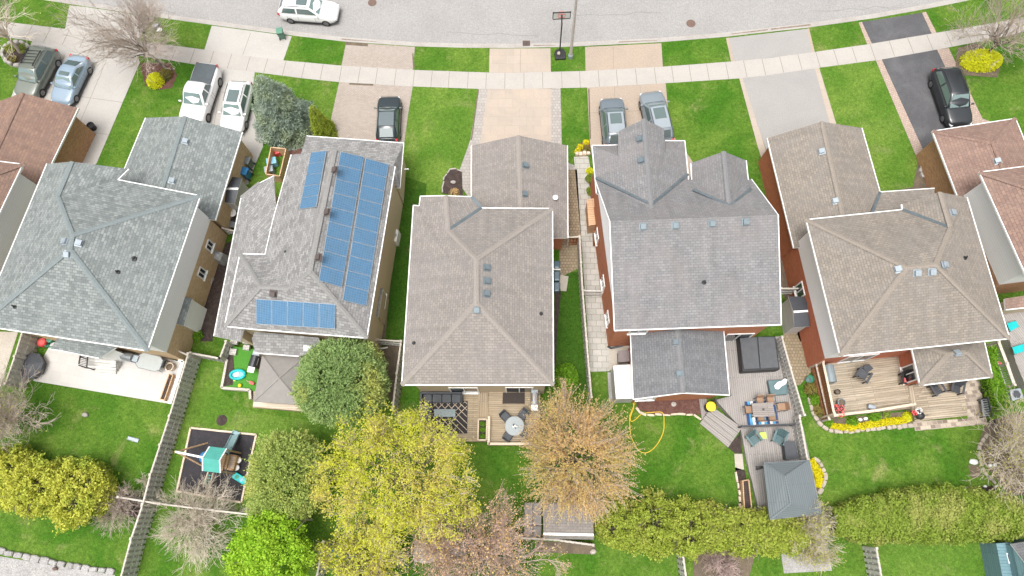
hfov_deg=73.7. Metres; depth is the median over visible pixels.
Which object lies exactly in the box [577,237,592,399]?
picket fence
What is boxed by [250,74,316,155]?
spruce tree
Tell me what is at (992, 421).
planter pot
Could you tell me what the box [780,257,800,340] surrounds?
garden bed
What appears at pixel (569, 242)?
lattice gate
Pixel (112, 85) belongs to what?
driveway
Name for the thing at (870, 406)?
grey bag
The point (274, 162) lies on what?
storage tub
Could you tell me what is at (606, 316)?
window
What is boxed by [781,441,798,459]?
storage box
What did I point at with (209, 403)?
light lawn
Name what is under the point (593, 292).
fence gate
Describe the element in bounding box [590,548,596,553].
rock
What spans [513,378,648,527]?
orange tree
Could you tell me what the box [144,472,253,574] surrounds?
bare shrub
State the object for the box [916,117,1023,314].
house
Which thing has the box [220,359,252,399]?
timber wall
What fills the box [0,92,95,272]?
house
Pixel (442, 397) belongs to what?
sectional sofa
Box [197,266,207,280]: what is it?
window
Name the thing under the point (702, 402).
deck pad
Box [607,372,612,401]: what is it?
gravel strip
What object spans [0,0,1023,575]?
lawn
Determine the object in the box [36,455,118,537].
golden cedar
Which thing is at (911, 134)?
driveway border
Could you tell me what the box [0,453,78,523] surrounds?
golden cedar
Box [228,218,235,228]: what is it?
storage chest
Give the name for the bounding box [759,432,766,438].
side table
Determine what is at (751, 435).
lounge chair
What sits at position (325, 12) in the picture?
moving car
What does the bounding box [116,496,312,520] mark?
rail fence
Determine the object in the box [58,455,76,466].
shrub
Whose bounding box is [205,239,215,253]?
window
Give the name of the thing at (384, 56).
driveway crossing
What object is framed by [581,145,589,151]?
heather
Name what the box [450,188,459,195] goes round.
bed plant
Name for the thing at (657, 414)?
stone edging
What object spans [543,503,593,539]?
wooden shed
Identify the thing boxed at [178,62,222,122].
pickup truck
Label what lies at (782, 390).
fire table
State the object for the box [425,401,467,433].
outdoor rug
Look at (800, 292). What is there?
window
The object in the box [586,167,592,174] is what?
bed plant
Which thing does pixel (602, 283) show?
window
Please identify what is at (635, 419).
garden hose
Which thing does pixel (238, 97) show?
parked car
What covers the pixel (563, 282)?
stepping pad
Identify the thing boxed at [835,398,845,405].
planter pot
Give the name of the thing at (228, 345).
picket fence
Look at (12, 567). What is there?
gravel patio
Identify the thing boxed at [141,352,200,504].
picket fence
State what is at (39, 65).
parked car
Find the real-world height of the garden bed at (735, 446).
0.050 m
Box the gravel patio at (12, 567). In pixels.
[0,556,114,575]
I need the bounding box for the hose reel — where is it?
[44,339,54,347]
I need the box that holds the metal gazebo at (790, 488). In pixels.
[756,460,820,519]
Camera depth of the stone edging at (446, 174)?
51.12 m
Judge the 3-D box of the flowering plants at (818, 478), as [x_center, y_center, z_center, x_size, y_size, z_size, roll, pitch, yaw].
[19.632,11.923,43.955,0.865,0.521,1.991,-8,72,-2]
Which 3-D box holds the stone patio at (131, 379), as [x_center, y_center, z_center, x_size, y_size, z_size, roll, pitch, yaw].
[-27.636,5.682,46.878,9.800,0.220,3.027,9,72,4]
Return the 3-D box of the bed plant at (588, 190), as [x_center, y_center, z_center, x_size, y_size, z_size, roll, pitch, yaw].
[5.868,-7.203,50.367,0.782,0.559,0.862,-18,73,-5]
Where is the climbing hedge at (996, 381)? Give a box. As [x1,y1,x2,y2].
[977,346,1013,411]
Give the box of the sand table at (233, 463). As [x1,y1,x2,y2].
[226,454,240,470]
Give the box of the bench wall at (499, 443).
[487,416,538,444]
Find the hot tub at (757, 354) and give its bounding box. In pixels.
[736,336,779,373]
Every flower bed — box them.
[5,43,25,62]
[140,63,176,89]
[278,133,304,154]
[576,141,590,154]
[955,43,999,76]
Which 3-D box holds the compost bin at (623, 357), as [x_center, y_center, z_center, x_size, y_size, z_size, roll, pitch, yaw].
[7.521,4.719,46.235,0.758,0.900,0.809,0,72,1]
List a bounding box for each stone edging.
[0,39,29,67]
[0,547,115,574]
[441,168,461,192]
[575,151,589,156]
[635,407,700,419]
[735,472,741,508]
[807,398,913,433]
[814,457,827,494]
[918,166,924,177]
[977,433,995,483]
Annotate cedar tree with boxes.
[593,494,651,557]
[623,485,689,562]
[652,494,717,564]
[689,498,742,555]
[721,505,767,562]
[749,505,793,559]
[779,516,813,559]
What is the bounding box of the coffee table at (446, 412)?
[434,409,455,416]
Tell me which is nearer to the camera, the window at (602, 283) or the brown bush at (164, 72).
the window at (602, 283)
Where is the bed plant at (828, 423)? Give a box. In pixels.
[823,419,833,427]
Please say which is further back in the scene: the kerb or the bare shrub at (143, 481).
the kerb
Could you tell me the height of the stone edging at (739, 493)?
0.144 m
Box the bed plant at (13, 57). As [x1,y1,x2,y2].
[7,55,17,62]
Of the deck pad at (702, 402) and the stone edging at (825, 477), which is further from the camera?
the deck pad at (702, 402)
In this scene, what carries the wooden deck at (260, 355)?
on the lawn at (692, 458)
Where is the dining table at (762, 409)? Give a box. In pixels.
[749,402,774,417]
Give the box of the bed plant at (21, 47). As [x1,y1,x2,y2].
[18,43,27,53]
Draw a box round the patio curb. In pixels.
[168,359,184,403]
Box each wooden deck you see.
[253,354,300,411]
[420,391,477,441]
[488,392,539,445]
[825,356,923,416]
[911,383,966,421]
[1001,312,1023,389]
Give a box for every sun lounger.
[1006,320,1019,331]
[1010,344,1023,354]
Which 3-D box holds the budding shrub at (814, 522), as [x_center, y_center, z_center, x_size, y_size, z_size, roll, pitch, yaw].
[18.175,14.550,41.489,3.387,3.657,4.220,42,77,13]
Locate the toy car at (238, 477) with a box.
[232,472,245,483]
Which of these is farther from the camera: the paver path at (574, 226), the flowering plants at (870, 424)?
the paver path at (574, 226)
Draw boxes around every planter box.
[160,374,175,400]
[477,418,487,441]
[740,479,751,509]
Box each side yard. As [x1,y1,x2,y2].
[385,177,426,340]
[555,272,586,394]
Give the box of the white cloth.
[774,378,786,388]
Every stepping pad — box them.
[560,275,567,290]
[734,454,743,469]
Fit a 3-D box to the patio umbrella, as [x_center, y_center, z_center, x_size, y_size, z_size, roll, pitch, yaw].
[-32.707,5.330,46.537,1.624,1.250,1.815,0,72,1]
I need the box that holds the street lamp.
[568,0,577,59]
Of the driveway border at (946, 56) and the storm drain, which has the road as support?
the storm drain
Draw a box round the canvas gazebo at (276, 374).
[253,355,301,404]
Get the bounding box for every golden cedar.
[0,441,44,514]
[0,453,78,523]
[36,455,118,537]
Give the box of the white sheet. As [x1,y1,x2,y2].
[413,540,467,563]
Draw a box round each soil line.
[345,42,367,45]
[349,83,372,85]
[471,90,478,139]
[588,89,590,138]
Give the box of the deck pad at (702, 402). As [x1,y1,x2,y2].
[699,399,706,418]
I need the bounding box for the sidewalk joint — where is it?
[9,19,1023,88]
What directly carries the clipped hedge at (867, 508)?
on the lawn at (692, 458)
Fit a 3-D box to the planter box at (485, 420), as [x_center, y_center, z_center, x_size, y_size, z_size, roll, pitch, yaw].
[-1.926,9.307,44.749,0.659,0.500,1.442,0,72,1]
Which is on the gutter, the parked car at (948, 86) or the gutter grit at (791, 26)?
the gutter grit at (791, 26)
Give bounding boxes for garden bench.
[977,397,992,417]
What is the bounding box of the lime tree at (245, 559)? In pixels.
[221,507,316,575]
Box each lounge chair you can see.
[744,429,762,446]
[770,428,788,445]
[852,366,872,383]
[898,369,915,385]
[926,384,946,396]
[947,381,967,394]
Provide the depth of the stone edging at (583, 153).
51.32 m
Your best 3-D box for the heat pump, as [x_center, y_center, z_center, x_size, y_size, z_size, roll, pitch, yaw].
[-8.385,-3.632,49.206,0.500,0.917,1.000,6,72,3]
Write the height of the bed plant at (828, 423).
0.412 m
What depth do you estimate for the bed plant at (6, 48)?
55.04 m
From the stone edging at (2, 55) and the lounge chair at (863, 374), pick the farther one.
the stone edging at (2, 55)
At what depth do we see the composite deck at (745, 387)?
45.30 m
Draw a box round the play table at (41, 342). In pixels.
[37,338,47,346]
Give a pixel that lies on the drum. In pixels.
(233, 214)
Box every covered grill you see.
[214,250,228,265]
[820,364,836,383]
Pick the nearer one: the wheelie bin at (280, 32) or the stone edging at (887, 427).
the stone edging at (887, 427)
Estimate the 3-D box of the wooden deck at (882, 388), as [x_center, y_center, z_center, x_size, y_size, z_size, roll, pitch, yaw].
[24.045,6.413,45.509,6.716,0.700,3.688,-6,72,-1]
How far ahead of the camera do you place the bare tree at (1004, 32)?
49.44 m
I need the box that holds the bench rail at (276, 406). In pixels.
[253,402,305,411]
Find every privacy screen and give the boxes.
[809,364,830,421]
[817,361,835,418]
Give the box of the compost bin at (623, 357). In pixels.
[617,350,629,363]
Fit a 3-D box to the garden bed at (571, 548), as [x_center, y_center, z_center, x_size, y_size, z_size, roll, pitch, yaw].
[3.328,16.358,43.019,3.949,0.050,0.674,2,72,2]
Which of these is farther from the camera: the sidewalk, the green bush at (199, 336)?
the sidewalk
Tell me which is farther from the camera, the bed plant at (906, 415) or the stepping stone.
the bed plant at (906, 415)
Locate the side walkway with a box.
[574,156,609,371]
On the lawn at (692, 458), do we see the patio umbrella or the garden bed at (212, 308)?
the garden bed at (212, 308)
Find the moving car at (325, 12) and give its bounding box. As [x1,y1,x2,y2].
[277,0,339,25]
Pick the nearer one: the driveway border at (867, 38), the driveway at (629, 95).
the driveway at (629, 95)
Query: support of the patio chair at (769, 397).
on the outdoor rug at (750, 421)
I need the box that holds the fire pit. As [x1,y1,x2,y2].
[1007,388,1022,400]
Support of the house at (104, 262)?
on the lawn at (692, 458)
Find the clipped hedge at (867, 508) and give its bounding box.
[823,481,1023,546]
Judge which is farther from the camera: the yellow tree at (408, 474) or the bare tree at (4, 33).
the bare tree at (4, 33)
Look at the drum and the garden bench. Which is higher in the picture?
the drum
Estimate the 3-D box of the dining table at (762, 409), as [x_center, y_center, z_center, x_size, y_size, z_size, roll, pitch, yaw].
[16.273,7.962,44.466,1.411,0.860,0.894,-3,72,0]
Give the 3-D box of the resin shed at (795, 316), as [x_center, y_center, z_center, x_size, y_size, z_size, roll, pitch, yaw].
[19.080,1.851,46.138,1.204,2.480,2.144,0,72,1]
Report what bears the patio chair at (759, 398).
on the outdoor rug at (750, 421)
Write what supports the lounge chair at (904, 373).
on the wooden deck at (882, 388)
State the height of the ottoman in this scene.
0.450 m
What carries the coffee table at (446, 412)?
on the outdoor rug at (461, 416)
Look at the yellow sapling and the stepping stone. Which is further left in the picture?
the yellow sapling
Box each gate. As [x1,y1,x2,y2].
[178,350,200,360]
[221,227,233,234]
[566,235,579,245]
[583,289,603,295]
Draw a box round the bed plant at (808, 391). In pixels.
[803,382,817,396]
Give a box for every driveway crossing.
[65,5,151,39]
[204,26,291,59]
[341,44,414,69]
[489,48,550,72]
[585,43,662,70]
[729,29,811,60]
[862,13,931,42]
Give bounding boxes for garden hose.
[629,402,663,452]
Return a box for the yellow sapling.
[312,513,411,575]
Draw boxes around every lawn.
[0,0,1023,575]
[160,359,319,517]
[404,87,477,195]
[819,60,917,190]
[880,540,990,575]
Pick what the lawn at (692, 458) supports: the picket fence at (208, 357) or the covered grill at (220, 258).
the picket fence at (208, 357)
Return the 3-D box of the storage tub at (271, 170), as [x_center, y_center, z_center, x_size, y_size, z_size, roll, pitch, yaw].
[-18.142,-8.790,51.154,0.651,0.670,0.496,-13,72,-3]
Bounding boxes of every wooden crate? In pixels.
[229,348,237,355]
[230,340,238,344]
[243,345,250,350]
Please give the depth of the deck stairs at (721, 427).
44.83 m
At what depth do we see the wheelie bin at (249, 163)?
50.73 m
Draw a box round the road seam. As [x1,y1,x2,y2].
[382,0,703,39]
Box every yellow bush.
[146,72,164,89]
[959,48,1003,72]
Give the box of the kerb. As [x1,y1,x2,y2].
[47,0,967,47]
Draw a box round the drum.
[230,209,237,218]
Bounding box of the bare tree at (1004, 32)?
[942,0,1023,74]
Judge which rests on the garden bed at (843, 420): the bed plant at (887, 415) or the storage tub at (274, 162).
the bed plant at (887, 415)
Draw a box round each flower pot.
[837,405,844,411]
[915,407,922,413]
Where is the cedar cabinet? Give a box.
[585,198,595,233]
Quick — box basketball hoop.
[552,11,570,59]
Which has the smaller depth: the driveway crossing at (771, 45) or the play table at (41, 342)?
the play table at (41, 342)
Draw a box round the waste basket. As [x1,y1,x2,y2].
[86,122,96,130]
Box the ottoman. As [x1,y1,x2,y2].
[862,364,873,372]
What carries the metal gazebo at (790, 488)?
on the composite deck at (760, 453)
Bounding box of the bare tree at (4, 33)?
[0,0,44,60]
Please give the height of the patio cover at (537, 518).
0.970 m
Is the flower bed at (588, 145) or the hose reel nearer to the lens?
the hose reel
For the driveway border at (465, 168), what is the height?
0.050 m
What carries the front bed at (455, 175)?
on the light lawn at (438, 130)
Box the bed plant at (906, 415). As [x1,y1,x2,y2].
[901,411,912,421]
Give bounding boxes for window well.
[553,261,560,292]
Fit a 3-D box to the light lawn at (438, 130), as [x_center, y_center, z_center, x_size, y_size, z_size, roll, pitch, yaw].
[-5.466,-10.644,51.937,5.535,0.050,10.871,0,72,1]
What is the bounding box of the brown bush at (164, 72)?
[158,67,173,80]
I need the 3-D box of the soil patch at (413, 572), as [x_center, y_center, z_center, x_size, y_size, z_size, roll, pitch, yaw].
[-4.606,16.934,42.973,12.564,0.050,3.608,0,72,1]
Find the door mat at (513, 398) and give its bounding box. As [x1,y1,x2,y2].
[502,393,524,403]
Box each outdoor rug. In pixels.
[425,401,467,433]
[745,401,778,424]
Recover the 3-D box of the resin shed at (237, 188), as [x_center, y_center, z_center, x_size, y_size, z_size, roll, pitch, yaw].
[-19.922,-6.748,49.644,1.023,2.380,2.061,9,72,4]
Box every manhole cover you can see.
[216,415,226,425]
[368,0,376,5]
[686,20,695,26]
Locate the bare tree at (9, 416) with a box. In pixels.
[0,359,60,453]
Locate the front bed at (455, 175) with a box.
[443,169,462,195]
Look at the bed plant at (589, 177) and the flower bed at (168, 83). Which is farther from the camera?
the flower bed at (168, 83)
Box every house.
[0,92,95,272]
[0,116,252,361]
[213,136,405,356]
[400,135,567,393]
[590,118,781,401]
[758,121,1010,386]
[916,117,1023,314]
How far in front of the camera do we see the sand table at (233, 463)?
44.37 m
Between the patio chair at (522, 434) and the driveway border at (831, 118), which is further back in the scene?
the driveway border at (831, 118)
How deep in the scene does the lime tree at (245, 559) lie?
39.03 m
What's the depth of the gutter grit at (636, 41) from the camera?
54.71 m
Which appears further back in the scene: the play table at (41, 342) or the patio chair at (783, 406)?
the play table at (41, 342)
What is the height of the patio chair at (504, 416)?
0.921 m
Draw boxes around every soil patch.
[341,528,537,575]
[378,344,400,401]
[382,284,390,338]
[554,291,560,365]
[693,551,754,575]
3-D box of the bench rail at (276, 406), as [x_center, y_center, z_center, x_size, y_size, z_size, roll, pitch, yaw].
[-15.470,7.954,45.655,3.482,0.750,0.350,5,72,3]
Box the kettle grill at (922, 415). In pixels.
[913,412,925,420]
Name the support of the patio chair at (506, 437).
on the wooden deck at (496, 406)
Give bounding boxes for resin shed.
[225,177,248,211]
[781,297,809,333]
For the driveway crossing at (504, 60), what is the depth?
54.21 m
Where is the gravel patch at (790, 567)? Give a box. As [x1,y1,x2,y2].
[781,536,831,572]
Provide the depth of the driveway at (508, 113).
52.69 m
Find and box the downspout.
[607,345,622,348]
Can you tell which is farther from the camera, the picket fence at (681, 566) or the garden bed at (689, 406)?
the garden bed at (689, 406)
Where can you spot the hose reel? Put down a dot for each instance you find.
(49, 341)
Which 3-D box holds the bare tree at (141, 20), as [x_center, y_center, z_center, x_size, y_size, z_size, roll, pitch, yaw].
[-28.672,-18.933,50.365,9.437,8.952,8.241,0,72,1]
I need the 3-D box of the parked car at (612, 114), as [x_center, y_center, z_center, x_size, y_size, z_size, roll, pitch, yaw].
[7.688,-12.570,51.362,2.220,1.786,4.244,-3,72,0]
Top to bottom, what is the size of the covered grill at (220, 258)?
1.117 m
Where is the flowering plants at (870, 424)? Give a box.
[830,417,907,431]
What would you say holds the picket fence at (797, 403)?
on the lawn at (692, 458)
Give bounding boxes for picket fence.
[3,332,40,388]
[120,505,157,575]
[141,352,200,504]
[189,352,223,362]
[219,340,234,361]
[316,540,331,575]
[376,338,399,345]
[391,340,403,413]
[511,536,594,546]
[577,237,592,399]
[677,548,686,575]
[776,336,805,416]
[781,287,797,294]
[792,415,808,459]
[862,546,881,575]
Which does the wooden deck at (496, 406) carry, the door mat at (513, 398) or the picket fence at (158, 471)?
the door mat at (513, 398)
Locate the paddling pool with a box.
[229,369,246,380]
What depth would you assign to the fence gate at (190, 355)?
45.76 m
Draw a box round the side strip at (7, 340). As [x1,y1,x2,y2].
[0,332,17,386]
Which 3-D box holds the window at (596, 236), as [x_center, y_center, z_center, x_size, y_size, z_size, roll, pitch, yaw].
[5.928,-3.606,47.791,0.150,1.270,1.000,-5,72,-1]
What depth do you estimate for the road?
55.56 m
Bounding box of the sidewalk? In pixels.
[0,17,1023,88]
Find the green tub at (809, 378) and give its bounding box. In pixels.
[806,375,813,382]
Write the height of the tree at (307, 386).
6.754 m
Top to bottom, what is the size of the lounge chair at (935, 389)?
1.060 m
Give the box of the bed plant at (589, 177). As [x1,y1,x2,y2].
[585,173,592,182]
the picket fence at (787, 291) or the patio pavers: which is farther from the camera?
the picket fence at (787, 291)
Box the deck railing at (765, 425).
[738,423,795,427]
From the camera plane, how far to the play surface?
44.91 m
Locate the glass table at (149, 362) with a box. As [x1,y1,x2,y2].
[135,353,166,371]
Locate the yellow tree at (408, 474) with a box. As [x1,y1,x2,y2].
[303,397,484,562]
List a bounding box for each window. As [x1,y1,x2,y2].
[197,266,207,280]
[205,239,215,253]
[448,387,479,393]
[594,227,598,245]
[600,274,604,292]
[604,310,609,328]
[627,330,648,334]
[634,397,656,401]
[793,281,804,296]
[899,363,916,384]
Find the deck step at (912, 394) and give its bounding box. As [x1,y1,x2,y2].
[906,385,916,411]
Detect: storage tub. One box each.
[264,165,274,174]
[266,157,278,166]
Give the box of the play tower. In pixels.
[174,430,241,486]
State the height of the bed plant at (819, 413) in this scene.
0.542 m
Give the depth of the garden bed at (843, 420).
45.15 m
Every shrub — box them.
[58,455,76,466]
[81,461,112,479]
[86,480,145,537]
[136,472,156,495]
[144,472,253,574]
[309,105,337,137]
[701,549,742,575]
[783,495,840,566]
[784,534,846,574]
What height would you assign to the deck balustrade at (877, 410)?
1.350 m
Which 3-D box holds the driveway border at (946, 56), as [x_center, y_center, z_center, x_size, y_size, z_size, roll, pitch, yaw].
[34.800,-15.679,52.879,1.402,0.050,7.017,-14,72,-4]
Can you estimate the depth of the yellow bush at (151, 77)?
53.60 m
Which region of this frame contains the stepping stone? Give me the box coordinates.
[969,459,978,464]
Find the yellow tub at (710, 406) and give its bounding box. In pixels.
[704,401,715,411]
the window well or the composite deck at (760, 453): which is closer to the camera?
the composite deck at (760, 453)
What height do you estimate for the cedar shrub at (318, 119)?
3.908 m
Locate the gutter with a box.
[58,0,958,45]
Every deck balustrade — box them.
[829,403,915,417]
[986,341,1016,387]
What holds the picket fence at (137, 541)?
on the lawn at (692, 458)
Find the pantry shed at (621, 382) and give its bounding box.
[610,364,632,402]
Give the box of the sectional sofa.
[420,392,462,422]
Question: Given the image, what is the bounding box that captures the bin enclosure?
[265,147,289,182]
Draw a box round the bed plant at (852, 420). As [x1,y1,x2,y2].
[846,416,858,425]
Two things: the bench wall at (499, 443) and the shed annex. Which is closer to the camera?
the shed annex
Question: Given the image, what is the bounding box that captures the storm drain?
[523,41,529,45]
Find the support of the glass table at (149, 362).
on the stone patio at (131, 379)
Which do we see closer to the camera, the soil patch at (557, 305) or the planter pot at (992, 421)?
the planter pot at (992, 421)
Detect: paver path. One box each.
[559,239,578,274]
[568,170,580,239]
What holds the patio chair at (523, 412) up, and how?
on the wooden deck at (496, 406)
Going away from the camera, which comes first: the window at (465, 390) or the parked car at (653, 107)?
the window at (465, 390)
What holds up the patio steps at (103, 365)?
on the stone patio at (131, 379)
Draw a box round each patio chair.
[161,359,168,367]
[499,409,510,421]
[502,432,512,441]
[518,407,528,420]
[520,428,529,439]
[743,405,752,414]
[754,394,765,402]
[755,417,767,421]
[763,394,775,404]
[767,412,778,420]
[776,402,790,411]
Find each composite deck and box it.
[714,336,798,428]
[740,426,818,509]
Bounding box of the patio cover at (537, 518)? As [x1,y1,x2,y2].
[524,503,541,536]
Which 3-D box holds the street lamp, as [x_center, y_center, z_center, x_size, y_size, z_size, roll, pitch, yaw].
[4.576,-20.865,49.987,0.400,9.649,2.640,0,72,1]
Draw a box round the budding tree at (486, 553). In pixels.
[394,479,570,575]
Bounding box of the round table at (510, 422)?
[505,416,523,435]
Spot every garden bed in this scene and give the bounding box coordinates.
[120,494,141,517]
[200,241,231,340]
[534,541,595,554]
[636,399,700,414]
[728,434,741,452]
[735,467,745,502]
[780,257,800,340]
[811,370,912,432]
[901,164,926,189]
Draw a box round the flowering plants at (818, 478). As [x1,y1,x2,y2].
[810,457,823,488]
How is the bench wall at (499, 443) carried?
on the wooden deck at (496, 406)
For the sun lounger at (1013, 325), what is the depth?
45.77 m
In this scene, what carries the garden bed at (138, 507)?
on the lawn at (692, 458)
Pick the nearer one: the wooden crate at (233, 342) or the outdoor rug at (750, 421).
the outdoor rug at (750, 421)
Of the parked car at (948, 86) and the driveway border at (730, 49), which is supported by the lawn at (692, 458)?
the driveway border at (730, 49)
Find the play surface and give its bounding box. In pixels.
[179,429,254,500]
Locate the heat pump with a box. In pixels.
[394,229,400,246]
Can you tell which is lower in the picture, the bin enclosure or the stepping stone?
the stepping stone
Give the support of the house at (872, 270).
on the lawn at (692, 458)
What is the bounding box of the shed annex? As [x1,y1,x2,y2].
[979,541,1011,575]
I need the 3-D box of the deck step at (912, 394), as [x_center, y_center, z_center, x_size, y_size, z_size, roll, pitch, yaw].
[26.309,7.233,45.173,0.378,0.720,1.860,0,72,1]
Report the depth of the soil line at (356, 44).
54.93 m
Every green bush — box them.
[192,330,203,341]
[551,362,578,398]
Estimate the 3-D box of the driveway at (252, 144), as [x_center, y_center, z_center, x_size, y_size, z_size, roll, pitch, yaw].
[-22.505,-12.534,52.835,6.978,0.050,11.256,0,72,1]
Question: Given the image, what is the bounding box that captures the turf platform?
[224,346,258,390]
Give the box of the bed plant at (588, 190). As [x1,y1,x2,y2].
[586,187,590,196]
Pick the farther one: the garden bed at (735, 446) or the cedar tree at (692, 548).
the garden bed at (735, 446)
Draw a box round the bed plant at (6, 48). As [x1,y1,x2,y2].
[3,44,14,52]
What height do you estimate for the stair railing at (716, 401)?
0.960 m
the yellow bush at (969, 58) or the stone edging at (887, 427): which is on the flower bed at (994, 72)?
the yellow bush at (969, 58)
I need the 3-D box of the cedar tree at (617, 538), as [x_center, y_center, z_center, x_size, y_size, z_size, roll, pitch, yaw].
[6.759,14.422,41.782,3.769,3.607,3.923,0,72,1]
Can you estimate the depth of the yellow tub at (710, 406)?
44.74 m
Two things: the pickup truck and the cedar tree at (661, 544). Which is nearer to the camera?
the cedar tree at (661, 544)
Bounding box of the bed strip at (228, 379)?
[224,347,233,385]
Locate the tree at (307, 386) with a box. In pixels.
[287,336,391,428]
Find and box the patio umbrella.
[21,353,46,378]
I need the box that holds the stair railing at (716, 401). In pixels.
[711,398,719,408]
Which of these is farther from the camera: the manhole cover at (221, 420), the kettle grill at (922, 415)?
the manhole cover at (221, 420)
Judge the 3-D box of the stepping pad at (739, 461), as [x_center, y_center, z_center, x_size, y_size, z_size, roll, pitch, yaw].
[14.774,11.336,44.443,0.556,0.050,1.051,0,72,1]
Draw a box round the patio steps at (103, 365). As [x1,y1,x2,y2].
[78,355,121,373]
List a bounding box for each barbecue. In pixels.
[118,350,138,362]
[247,350,260,372]
[531,390,539,410]
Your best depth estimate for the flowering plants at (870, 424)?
44.84 m
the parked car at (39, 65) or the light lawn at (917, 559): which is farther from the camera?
the parked car at (39, 65)
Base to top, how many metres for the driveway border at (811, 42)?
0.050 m
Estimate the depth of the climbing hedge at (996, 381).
44.45 m
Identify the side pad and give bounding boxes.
[609,346,629,369]
[782,328,810,384]
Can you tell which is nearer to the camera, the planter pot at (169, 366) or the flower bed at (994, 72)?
the planter pot at (169, 366)
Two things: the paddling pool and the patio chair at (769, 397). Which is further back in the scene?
the paddling pool
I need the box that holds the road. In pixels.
[75,0,944,43]
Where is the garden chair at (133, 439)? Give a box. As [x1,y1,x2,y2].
[127,436,138,442]
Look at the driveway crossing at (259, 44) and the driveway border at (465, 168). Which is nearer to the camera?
the driveway border at (465, 168)
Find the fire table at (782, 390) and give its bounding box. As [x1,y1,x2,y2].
[766,380,787,395]
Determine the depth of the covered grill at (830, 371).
44.51 m
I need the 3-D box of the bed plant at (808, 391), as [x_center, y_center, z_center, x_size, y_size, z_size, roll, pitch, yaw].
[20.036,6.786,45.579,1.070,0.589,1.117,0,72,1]
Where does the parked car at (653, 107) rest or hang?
on the driveway at (629, 95)
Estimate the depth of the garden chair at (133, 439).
45.47 m
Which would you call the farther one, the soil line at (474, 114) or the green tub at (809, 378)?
the soil line at (474, 114)
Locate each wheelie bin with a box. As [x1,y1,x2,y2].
[240,166,253,180]
[244,156,255,170]
[276,27,285,39]
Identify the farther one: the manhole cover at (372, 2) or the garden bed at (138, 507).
the manhole cover at (372, 2)
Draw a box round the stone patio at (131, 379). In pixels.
[33,342,180,403]
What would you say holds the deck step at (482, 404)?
on the wooden deck at (472, 416)
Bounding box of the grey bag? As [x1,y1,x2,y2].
[867,404,875,409]
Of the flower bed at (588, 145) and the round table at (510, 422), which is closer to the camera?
the round table at (510, 422)
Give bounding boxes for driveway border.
[460,89,487,195]
[551,88,574,169]
[726,38,733,60]
[739,78,765,156]
[807,28,814,51]
[815,68,835,123]
[859,22,871,43]
[876,59,922,154]
[922,12,936,32]
[937,48,990,123]
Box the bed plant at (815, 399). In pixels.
[808,394,819,406]
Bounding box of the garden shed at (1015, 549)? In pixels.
[1002,539,1023,575]
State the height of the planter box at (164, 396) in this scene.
0.350 m
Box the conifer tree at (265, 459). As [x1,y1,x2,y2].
[241,428,334,530]
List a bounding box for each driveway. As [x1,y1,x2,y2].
[11,41,139,164]
[194,66,262,184]
[327,82,412,141]
[480,89,550,143]
[587,83,692,178]
[743,68,829,149]
[882,50,972,148]
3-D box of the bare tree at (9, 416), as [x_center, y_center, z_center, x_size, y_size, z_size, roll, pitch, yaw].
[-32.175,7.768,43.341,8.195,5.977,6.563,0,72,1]
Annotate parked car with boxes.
[14,45,61,96]
[50,54,92,105]
[218,81,253,131]
[374,96,401,141]
[599,98,627,144]
[638,91,673,139]
[928,66,974,127]
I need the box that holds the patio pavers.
[913,379,985,430]
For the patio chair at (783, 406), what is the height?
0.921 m
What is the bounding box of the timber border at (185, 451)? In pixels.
[176,427,257,502]
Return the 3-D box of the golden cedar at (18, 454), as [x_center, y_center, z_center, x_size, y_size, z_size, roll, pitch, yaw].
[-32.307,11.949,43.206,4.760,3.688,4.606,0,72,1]
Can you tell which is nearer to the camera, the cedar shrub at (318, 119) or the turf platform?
the turf platform
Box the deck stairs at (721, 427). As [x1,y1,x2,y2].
[700,409,740,446]
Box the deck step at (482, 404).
[478,392,487,418]
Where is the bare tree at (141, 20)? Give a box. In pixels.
[46,0,183,81]
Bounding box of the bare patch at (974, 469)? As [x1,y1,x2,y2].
[968,465,980,477]
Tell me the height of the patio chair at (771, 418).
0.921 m
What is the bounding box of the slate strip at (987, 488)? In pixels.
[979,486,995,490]
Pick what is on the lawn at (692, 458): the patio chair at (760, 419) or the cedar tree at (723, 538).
the cedar tree at (723, 538)
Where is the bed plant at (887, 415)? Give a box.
[883,411,890,418]
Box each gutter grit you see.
[619,40,656,42]
[733,29,767,33]
[771,24,810,29]
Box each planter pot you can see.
[165,363,174,370]
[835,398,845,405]
[988,419,995,424]
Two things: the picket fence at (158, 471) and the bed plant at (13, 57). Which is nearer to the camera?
the picket fence at (158, 471)
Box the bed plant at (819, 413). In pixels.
[813,404,823,417]
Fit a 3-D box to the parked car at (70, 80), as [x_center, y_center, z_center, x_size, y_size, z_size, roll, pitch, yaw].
[-34.651,-16.349,53.466,2.140,1.487,4.295,12,73,5]
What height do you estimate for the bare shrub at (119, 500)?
2.711 m
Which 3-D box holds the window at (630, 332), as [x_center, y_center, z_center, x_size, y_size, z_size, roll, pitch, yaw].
[7.960,2.720,42.917,1.300,1.370,0.150,-2,72,0]
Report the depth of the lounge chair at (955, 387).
44.86 m
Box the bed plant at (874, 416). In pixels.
[866,412,881,421]

